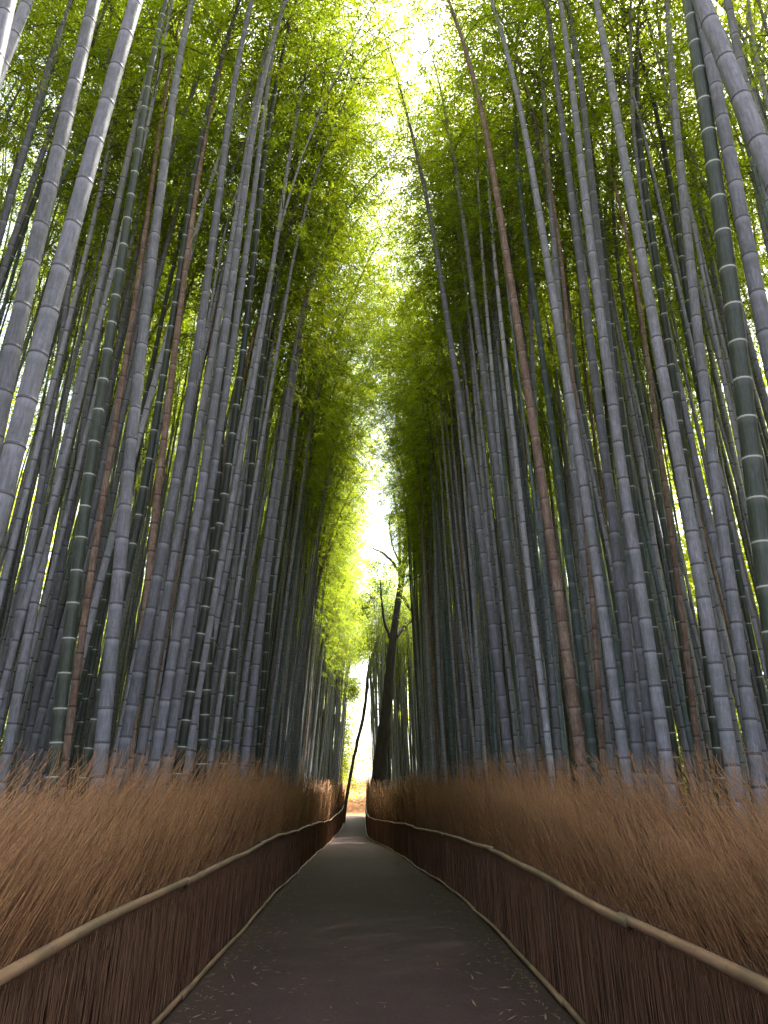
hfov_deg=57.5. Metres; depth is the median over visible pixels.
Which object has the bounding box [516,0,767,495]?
bamboo
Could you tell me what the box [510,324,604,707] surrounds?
bamboo
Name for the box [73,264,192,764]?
bamboo
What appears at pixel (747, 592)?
bamboo
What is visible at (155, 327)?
bamboo
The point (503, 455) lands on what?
bamboo
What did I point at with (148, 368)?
bamboo
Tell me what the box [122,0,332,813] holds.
bamboo
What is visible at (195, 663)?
bamboo
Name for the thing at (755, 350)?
bamboo
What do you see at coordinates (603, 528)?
bamboo
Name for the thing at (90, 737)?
bamboo
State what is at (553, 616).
bamboo
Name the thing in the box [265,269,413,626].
bamboo
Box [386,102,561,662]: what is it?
bamboo
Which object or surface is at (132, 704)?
bamboo
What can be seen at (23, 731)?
bamboo
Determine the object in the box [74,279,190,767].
bamboo
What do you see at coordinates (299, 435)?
bamboo
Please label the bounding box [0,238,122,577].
bamboo
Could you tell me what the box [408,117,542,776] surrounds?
bamboo
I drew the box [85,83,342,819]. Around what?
bamboo
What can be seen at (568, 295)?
bamboo
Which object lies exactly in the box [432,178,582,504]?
bamboo
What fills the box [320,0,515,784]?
bamboo
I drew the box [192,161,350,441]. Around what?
bamboo
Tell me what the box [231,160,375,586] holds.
bamboo
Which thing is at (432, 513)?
bamboo
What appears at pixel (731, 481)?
bamboo
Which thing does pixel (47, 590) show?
bamboo
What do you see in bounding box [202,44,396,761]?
bamboo
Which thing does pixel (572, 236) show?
bamboo
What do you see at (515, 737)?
bamboo
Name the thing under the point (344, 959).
leaf litter
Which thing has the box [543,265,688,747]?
bamboo
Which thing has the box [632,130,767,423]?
bamboo
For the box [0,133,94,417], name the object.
bamboo
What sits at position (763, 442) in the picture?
bamboo
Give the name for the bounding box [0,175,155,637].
bamboo
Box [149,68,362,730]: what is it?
bamboo
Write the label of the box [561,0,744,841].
bamboo
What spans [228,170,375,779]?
bamboo
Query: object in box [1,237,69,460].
bamboo
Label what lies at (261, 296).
bamboo
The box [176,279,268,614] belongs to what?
bamboo
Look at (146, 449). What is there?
bamboo
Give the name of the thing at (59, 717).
bamboo
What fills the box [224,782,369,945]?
ground
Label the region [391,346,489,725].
bamboo
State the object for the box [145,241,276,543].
bamboo
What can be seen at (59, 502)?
bamboo
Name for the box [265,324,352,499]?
bamboo
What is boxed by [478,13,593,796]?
bamboo
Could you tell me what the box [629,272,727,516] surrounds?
bamboo
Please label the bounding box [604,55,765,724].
bamboo
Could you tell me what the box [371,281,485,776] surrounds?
bamboo
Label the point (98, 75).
bamboo
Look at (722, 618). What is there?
bamboo
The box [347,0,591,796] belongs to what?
bamboo
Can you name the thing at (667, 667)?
bamboo
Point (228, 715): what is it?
bamboo
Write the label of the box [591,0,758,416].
bamboo
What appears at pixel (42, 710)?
bamboo
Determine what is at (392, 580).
leafy tree
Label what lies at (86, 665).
bamboo
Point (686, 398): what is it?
bamboo
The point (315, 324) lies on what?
bamboo
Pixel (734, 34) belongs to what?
bamboo
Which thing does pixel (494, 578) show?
bamboo
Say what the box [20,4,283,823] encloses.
bamboo
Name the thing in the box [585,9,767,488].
bamboo
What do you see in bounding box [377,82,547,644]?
bamboo
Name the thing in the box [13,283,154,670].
bamboo
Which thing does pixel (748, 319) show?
bamboo
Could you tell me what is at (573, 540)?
bamboo
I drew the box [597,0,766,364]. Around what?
bamboo
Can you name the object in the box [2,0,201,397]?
bamboo
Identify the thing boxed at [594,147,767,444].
bamboo
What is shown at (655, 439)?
bamboo
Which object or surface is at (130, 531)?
bamboo
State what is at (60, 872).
dry grass
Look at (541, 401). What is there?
bamboo
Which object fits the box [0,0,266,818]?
bamboo
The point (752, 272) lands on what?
bamboo
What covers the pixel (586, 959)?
bamboo fence
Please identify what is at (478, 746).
bamboo
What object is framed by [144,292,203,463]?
bamboo
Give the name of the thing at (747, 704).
bamboo
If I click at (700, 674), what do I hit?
bamboo
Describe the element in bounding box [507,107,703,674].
bamboo
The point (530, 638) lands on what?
bamboo
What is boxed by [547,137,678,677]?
bamboo
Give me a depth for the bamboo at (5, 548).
14.21 m
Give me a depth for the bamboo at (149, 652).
14.69 m
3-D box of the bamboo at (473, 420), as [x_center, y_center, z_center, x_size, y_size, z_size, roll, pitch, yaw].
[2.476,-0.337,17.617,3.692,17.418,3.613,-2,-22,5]
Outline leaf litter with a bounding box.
[177,845,564,1023]
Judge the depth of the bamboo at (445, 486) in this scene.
22.28 m
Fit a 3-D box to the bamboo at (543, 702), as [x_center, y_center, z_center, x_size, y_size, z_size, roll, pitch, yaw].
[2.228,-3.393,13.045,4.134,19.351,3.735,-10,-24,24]
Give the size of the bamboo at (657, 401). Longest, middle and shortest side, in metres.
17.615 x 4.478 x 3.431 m
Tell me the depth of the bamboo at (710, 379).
19.32 m
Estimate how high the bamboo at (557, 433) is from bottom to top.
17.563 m
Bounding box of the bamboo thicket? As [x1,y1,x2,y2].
[0,0,767,824]
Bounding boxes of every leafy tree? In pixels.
[339,599,375,787]
[369,553,408,721]
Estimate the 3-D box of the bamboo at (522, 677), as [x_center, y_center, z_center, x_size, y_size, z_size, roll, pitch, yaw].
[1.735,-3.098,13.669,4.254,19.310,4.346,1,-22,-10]
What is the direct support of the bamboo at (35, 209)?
on the ground at (355, 807)
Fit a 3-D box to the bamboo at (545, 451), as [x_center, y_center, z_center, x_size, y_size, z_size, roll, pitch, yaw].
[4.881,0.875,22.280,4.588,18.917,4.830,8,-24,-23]
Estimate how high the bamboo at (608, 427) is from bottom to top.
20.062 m
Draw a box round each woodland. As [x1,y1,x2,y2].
[0,328,368,799]
[357,288,767,813]
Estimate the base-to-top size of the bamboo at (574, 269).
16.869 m
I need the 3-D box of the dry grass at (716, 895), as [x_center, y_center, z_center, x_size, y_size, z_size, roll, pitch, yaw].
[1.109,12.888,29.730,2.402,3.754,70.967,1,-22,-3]
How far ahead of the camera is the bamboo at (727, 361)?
12.26 m
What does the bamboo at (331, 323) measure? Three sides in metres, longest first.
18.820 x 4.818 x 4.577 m
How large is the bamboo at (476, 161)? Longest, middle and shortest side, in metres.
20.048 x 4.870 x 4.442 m
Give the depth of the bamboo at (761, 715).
15.28 m
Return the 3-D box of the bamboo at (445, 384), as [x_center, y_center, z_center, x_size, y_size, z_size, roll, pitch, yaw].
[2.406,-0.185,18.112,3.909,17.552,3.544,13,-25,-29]
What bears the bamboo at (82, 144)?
on the ground at (355, 807)
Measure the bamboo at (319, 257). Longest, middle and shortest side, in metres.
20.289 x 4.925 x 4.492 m
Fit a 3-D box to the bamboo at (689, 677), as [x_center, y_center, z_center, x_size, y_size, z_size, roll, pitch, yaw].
[3.864,-2.300,11.456,2.932,16.044,2.891,11,-23,-21]
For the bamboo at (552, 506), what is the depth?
22.14 m
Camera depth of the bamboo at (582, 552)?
10.61 m
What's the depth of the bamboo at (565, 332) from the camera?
15.18 m
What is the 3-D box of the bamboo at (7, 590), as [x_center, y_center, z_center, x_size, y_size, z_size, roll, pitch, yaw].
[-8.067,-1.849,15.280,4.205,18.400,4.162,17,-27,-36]
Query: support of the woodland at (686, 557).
on the ground at (355, 807)
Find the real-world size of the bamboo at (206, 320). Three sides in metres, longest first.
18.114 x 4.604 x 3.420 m
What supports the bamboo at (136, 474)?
on the ground at (355, 807)
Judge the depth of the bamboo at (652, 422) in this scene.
19.03 m
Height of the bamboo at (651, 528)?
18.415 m
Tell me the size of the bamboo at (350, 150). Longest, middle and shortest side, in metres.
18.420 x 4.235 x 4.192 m
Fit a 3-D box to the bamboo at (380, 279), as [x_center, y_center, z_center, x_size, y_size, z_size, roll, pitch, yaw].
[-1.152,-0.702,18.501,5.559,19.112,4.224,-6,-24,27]
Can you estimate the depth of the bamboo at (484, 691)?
20.28 m
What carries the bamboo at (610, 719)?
on the ground at (355, 807)
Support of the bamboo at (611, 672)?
on the ground at (355, 807)
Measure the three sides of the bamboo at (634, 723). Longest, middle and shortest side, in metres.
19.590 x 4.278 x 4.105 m
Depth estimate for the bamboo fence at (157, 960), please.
5.11 m
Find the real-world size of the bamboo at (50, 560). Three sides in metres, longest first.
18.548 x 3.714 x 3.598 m
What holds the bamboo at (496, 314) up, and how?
on the ground at (355, 807)
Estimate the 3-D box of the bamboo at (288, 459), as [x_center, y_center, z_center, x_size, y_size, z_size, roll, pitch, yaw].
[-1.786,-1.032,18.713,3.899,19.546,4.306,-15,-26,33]
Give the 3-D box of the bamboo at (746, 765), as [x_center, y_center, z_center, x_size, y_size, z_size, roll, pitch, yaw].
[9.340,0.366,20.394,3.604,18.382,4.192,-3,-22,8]
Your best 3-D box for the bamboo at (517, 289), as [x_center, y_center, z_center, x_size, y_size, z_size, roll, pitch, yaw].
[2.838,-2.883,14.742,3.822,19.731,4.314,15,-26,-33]
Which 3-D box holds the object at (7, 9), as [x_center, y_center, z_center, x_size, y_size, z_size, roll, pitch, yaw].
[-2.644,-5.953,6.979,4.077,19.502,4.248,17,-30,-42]
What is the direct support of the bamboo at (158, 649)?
on the ground at (355, 807)
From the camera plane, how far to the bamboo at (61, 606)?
12.13 m
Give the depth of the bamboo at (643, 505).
19.88 m
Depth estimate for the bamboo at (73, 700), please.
10.02 m
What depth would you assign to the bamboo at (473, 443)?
16.83 m
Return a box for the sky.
[0,0,767,782]
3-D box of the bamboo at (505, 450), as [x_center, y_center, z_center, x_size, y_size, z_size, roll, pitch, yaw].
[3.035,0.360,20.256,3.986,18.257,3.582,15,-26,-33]
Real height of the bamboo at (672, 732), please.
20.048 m
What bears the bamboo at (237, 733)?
on the ground at (355, 807)
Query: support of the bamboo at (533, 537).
on the ground at (355, 807)
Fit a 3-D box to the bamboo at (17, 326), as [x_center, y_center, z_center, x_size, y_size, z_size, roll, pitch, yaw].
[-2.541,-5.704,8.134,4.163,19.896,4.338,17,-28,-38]
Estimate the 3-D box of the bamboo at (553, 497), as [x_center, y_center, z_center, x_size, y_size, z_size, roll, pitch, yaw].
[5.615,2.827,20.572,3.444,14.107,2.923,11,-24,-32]
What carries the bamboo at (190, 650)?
on the ground at (355, 807)
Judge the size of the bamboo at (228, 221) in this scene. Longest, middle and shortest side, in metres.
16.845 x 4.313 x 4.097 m
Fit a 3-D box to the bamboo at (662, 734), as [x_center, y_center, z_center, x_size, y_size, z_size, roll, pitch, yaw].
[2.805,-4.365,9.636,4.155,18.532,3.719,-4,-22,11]
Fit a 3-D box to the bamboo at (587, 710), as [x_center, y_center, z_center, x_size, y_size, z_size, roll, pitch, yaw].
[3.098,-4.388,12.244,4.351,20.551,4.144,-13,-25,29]
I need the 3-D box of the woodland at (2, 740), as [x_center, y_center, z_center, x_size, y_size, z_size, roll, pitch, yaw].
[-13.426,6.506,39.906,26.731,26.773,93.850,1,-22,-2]
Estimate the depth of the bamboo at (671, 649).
12.49 m
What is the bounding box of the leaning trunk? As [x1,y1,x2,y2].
[343,636,377,822]
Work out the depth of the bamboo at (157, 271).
14.23 m
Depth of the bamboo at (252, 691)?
13.66 m
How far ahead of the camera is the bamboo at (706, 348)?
18.50 m
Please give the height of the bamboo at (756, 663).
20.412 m
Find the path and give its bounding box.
[160,816,577,1023]
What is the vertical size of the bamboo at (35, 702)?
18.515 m
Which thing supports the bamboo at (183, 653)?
on the ground at (355, 807)
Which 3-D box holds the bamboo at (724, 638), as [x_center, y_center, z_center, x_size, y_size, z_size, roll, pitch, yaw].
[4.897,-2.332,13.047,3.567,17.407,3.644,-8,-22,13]
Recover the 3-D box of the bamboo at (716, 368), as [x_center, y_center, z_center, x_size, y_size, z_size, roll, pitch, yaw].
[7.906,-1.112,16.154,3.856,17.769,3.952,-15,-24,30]
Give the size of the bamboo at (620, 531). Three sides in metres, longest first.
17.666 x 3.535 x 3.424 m
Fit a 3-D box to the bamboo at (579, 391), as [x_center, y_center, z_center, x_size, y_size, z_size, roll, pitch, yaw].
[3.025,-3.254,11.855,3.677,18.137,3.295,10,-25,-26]
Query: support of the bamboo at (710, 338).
on the ground at (355, 807)
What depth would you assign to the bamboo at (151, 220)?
16.01 m
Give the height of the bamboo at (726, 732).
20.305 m
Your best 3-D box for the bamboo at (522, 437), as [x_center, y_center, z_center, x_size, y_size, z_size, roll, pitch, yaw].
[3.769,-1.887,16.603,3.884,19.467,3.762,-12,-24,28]
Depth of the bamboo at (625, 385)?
20.60 m
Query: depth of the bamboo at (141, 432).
12.38 m
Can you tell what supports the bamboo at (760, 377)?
on the ground at (355, 807)
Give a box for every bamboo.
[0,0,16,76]
[0,0,33,88]
[0,0,73,247]
[0,0,100,457]
[0,0,142,549]
[0,0,153,326]
[0,0,157,238]
[0,0,177,234]
[0,0,184,293]
[0,0,186,398]
[0,0,193,290]
[0,0,212,579]
[0,0,239,741]
[0,0,254,710]
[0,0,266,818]
[0,0,268,359]
[0,1,179,571]
[0,7,252,681]
[0,15,212,609]
[0,25,147,331]
[0,66,116,628]
[0,77,212,680]
[0,85,198,611]
[0,91,160,660]
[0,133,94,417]
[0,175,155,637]
[0,215,104,386]
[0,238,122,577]
[0,242,96,449]
[0,268,199,743]
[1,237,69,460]
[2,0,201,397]
[2,0,208,236]
[2,197,167,603]
[2,212,78,458]
[3,0,240,840]
[6,0,230,792]
[6,27,216,348]
[10,0,250,816]
[10,0,340,836]
[11,87,203,788]
[12,249,92,547]
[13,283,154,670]
[16,290,191,652]
[17,0,232,205]
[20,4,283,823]
[20,238,199,711]
[22,1,254,700]
[22,236,155,445]
[26,92,265,818]
[29,7,284,825]
[31,221,108,403]
[31,223,203,700]
[37,0,403,814]
[37,11,249,478]
[40,0,282,830]
[43,84,228,788]
[56,0,306,812]
[57,190,200,608]
[63,262,163,509]
[63,267,222,444]
[64,0,336,816]
[68,183,227,774]
[69,202,201,813]
[69,297,203,803]
[70,12,254,682]
[71,0,316,811]
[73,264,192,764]
[74,90,243,727]
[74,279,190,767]
[80,27,297,407]
[80,303,203,679]
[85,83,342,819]
[86,323,238,801]
[87,0,275,822]
[89,10,207,305]
[89,240,228,401]
[99,276,197,432]
[104,44,399,800]
[108,0,317,812]
[108,0,389,693]
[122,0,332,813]
[122,332,205,500]
[129,0,393,804]
[135,89,355,746]
[139,0,396,801]
[139,0,397,399]
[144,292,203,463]
[145,0,394,802]
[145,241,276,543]
[146,0,375,775]
[146,267,248,778]
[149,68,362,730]
[154,143,377,372]
[155,139,350,550]
[157,0,380,797]
[161,0,370,683]
[162,257,283,632]
[168,94,397,785]
[170,0,386,803]
[171,0,366,453]
[175,0,468,537]
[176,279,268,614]
[182,0,436,795]
[182,180,346,486]
[188,37,440,794]
[189,0,350,791]
[190,15,420,789]
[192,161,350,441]
[194,5,404,784]
[196,0,481,781]
[199,54,398,549]
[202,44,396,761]
[211,75,424,685]
[212,129,395,672]
[213,271,358,656]
[214,108,447,777]
[216,207,380,778]
[217,1,427,561]
[217,9,376,783]
[225,194,386,601]
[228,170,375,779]
[229,226,372,411]
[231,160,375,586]
[235,140,387,779]
[238,65,412,788]
[246,306,392,653]
[249,181,406,779]
[249,236,406,772]
[253,222,365,781]
[255,190,393,664]
[255,194,413,630]
[261,165,433,779]
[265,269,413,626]
[265,313,372,499]
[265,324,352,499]
[267,284,416,504]
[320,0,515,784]
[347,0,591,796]
[349,83,511,550]
[354,228,461,786]
[355,207,490,750]
[356,36,548,671]
[359,94,522,783]
[361,0,537,786]
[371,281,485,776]
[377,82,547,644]
[379,67,563,557]
[382,20,538,780]
[383,277,485,750]
[384,302,490,770]
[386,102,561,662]
[387,0,635,823]
[388,212,507,779]
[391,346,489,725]
[393,14,568,772]
[393,153,522,780]
[395,62,582,370]
[396,0,578,788]
[396,350,488,781]
[397,0,647,759]
[397,108,547,777]
[397,141,549,627]
[402,224,526,471]
[404,49,578,789]
[407,166,552,740]
[407,301,528,503]
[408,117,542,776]
[409,244,477,783]
[410,101,571,787]
[422,0,608,809]
[428,355,544,603]
[429,0,625,393]
[429,0,659,803]
[430,0,632,770]
[430,0,651,822]
[430,140,587,788]
[432,106,574,765]
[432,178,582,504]
[434,0,602,804]
[435,27,592,789]
[445,0,699,801]
[451,0,637,801]
[454,0,681,843]
[468,75,626,543]
[470,0,647,823]
[475,386,567,486]
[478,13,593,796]
[479,13,651,657]
[479,163,575,742]
[484,330,566,579]
[485,258,578,496]
[485,295,563,556]
[486,60,658,753]
[488,0,689,839]
[488,0,749,838]
[489,0,665,635]
[492,0,665,832]
[492,100,636,288]
[499,149,596,765]
[501,0,767,690]
[502,7,683,288]
[502,205,716,830]
[502,224,624,685]
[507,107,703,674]
[508,363,569,724]
[510,0,758,712]
[510,10,709,850]
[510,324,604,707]
[512,330,590,501]
[514,302,597,652]
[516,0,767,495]
[516,205,745,746]
[516,242,594,769]
[519,274,621,448]
[520,0,767,790]
[520,114,657,547]
[520,177,600,745]
[520,216,648,788]
[521,2,767,410]
[522,395,624,812]
[523,1,728,821]
[526,217,620,795]
[528,0,749,533]
[528,75,745,745]
[529,169,643,672]
[530,4,703,835]
[535,28,693,812]
[535,185,754,831]
[537,0,755,436]
[538,189,686,707]
[538,226,716,793]
[539,166,668,518]
[540,0,767,734]
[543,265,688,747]
[546,14,744,823]
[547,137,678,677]
[550,0,753,398]
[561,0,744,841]
[569,0,767,837]
[572,257,767,750]
[575,91,718,479]
[576,236,682,456]
[579,262,696,843]
[579,279,701,690]
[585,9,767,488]
[585,258,685,647]
[589,416,619,506]
[590,260,717,800]
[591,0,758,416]
[593,0,767,241]
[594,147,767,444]
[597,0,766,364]
[600,59,767,463]
[600,130,755,570]
[601,9,763,547]
[603,1,767,252]
[603,267,722,473]
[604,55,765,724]
[607,173,764,651]
[608,1,767,496]
[616,92,767,362]
[616,266,697,694]
[623,102,767,403]
[623,131,767,491]
[624,241,737,687]
[625,177,767,446]
[628,243,751,790]
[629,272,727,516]
[630,81,763,649]
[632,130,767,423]
[633,211,763,400]
[648,351,728,454]
[650,210,755,408]
[650,217,767,691]
[652,247,767,425]
[655,150,767,450]
[658,156,767,464]
[671,203,767,466]
[679,277,765,425]
[682,0,767,682]
[684,356,733,474]
[692,0,767,195]
[693,6,767,385]
[724,0,767,215]
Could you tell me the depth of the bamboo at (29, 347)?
17.29 m
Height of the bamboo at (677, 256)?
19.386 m
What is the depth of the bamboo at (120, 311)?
14.47 m
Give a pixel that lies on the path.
(392, 952)
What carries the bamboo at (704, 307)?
on the ground at (355, 807)
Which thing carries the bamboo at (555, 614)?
on the ground at (355, 807)
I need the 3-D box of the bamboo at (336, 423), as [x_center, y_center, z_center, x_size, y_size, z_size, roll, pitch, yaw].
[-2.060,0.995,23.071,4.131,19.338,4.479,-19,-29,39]
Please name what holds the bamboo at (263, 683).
on the ground at (355, 807)
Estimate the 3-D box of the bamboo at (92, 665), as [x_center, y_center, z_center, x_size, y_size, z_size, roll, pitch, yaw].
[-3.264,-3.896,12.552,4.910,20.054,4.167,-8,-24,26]
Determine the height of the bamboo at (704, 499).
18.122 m
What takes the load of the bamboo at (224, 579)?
on the ground at (355, 807)
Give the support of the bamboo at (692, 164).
on the ground at (355, 807)
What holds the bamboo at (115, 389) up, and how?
on the ground at (355, 807)
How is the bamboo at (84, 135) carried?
on the ground at (355, 807)
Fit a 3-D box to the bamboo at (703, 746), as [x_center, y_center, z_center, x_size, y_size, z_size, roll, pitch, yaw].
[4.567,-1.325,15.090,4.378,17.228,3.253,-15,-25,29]
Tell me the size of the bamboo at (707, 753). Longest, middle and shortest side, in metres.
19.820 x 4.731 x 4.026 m
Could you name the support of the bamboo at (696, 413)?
on the ground at (355, 807)
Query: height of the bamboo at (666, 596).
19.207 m
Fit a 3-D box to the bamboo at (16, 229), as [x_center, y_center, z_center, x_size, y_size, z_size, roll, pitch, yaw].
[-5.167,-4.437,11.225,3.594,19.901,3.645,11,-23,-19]
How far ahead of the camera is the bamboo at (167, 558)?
13.26 m
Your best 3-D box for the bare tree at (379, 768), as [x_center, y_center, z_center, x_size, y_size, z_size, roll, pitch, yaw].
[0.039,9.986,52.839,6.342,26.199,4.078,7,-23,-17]
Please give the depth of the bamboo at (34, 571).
10.42 m
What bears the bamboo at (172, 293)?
on the ground at (355, 807)
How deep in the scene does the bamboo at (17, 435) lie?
5.34 m
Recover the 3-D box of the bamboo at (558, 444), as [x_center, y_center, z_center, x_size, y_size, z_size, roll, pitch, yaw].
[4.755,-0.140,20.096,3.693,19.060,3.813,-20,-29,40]
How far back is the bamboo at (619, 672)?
11.09 m
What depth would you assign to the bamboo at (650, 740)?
9.66 m
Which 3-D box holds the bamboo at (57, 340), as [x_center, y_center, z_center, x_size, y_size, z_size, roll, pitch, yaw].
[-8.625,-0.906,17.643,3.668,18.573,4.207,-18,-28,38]
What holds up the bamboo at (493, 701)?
on the ground at (355, 807)
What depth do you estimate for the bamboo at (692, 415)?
21.88 m
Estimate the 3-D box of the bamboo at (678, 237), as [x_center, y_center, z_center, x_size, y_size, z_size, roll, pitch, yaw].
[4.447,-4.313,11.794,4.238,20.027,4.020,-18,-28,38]
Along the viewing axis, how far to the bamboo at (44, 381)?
20.77 m
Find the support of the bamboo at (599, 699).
on the ground at (355, 807)
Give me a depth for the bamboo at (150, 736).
13.08 m
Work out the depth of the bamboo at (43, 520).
13.63 m
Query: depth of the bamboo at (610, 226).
14.94 m
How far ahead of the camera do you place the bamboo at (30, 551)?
10.36 m
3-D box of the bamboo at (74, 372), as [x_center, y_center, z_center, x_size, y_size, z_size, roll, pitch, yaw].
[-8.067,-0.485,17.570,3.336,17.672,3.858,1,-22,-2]
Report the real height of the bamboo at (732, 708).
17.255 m
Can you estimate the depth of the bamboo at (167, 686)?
9.19 m
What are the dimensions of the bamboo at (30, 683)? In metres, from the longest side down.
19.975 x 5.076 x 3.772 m
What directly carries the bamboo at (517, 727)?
on the ground at (355, 807)
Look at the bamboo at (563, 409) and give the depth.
20.65 m
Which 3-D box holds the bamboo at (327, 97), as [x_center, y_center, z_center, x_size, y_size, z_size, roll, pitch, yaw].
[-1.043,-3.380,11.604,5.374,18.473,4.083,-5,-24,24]
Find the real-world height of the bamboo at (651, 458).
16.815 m
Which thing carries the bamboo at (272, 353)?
on the ground at (355, 807)
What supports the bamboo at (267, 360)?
on the ground at (355, 807)
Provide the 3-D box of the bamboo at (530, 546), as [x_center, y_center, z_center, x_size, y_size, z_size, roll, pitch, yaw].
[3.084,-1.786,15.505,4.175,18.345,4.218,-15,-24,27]
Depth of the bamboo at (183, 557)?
18.73 m
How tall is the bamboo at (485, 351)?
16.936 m
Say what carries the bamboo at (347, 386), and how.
on the ground at (355, 807)
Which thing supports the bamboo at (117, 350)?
on the ground at (355, 807)
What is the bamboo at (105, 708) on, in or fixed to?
on the ground at (355, 807)
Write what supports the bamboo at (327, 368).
on the ground at (355, 807)
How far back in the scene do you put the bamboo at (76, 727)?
13.75 m
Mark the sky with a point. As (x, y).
(358, 774)
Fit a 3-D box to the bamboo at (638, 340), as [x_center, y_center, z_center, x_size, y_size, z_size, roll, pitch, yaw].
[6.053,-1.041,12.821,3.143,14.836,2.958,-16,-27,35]
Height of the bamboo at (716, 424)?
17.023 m
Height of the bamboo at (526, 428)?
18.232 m
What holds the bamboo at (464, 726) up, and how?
on the ground at (355, 807)
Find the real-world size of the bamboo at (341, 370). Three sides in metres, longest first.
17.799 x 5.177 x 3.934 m
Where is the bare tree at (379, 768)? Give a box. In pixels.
[352,500,411,811]
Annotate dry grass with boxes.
[0,740,345,1015]
[366,738,767,1020]
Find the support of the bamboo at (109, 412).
on the ground at (355, 807)
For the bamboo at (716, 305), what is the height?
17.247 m
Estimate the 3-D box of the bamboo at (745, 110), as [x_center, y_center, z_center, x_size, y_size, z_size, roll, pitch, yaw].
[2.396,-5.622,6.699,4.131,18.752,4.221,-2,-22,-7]
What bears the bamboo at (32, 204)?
on the ground at (355, 807)
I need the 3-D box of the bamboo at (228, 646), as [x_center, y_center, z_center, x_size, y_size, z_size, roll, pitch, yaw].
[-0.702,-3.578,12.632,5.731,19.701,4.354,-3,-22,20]
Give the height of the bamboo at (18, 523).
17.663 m
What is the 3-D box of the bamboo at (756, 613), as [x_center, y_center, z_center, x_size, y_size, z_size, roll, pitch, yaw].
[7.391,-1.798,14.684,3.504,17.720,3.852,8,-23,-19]
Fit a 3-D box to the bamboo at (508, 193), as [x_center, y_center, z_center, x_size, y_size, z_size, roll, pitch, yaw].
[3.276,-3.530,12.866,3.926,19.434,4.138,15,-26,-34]
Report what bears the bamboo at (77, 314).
on the ground at (355, 807)
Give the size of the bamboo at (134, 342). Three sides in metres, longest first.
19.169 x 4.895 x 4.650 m
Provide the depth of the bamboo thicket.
20.96 m
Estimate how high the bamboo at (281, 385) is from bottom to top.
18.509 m
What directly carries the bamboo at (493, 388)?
on the ground at (355, 807)
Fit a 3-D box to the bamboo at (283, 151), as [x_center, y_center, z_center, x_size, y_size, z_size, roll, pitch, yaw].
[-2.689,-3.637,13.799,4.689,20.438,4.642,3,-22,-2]
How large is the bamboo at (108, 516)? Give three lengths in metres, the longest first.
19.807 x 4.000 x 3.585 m
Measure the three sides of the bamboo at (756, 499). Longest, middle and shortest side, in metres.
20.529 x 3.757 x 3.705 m
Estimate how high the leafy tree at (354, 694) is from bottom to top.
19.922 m
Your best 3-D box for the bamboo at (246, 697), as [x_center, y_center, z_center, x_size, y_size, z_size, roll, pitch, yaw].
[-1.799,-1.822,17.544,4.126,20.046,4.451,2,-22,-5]
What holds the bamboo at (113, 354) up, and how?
on the ground at (355, 807)
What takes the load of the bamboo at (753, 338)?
on the ground at (355, 807)
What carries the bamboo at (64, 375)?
on the ground at (355, 807)
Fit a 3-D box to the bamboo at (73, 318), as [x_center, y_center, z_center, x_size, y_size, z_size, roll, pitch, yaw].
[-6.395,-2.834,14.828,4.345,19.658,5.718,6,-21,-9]
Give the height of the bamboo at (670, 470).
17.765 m
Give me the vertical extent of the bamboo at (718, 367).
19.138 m
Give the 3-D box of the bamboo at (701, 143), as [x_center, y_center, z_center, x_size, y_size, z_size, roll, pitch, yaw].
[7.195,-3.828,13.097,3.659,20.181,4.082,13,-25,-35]
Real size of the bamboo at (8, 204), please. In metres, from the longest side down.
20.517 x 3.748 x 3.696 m
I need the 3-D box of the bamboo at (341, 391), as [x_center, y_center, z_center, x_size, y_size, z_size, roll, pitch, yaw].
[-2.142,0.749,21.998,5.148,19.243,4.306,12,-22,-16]
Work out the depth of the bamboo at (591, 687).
15.25 m
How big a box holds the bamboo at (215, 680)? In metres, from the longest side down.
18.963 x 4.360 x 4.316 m
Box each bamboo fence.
[0,804,343,1023]
[365,801,767,1023]
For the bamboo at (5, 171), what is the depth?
14.17 m
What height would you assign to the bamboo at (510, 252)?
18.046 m
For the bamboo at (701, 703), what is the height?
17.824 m
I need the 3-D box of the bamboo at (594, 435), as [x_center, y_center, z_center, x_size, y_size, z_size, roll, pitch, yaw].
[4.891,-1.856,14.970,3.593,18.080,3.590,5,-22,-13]
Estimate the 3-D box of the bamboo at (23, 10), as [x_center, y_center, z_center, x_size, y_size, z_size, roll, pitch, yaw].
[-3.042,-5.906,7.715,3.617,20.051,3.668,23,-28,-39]
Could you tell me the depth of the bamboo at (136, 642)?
13.23 m
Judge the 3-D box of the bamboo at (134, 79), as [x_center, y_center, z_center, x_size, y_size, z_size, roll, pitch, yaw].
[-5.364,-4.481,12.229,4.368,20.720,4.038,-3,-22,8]
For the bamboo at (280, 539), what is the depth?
18.00 m
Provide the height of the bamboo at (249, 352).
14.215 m
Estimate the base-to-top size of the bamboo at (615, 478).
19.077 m
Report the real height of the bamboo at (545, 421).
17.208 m
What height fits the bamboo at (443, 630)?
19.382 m
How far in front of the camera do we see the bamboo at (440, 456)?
22.44 m
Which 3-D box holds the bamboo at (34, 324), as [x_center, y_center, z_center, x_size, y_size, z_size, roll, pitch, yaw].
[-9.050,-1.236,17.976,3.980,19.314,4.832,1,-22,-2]
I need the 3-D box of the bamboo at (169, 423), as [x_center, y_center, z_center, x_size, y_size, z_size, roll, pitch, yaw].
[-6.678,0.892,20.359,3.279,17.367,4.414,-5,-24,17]
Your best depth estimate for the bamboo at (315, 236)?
15.81 m
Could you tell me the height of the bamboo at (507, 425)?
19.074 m
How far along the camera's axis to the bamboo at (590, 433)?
18.46 m
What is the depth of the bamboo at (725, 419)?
15.02 m
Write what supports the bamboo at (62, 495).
on the ground at (355, 807)
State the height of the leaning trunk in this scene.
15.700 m
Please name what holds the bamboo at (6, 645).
on the ground at (355, 807)

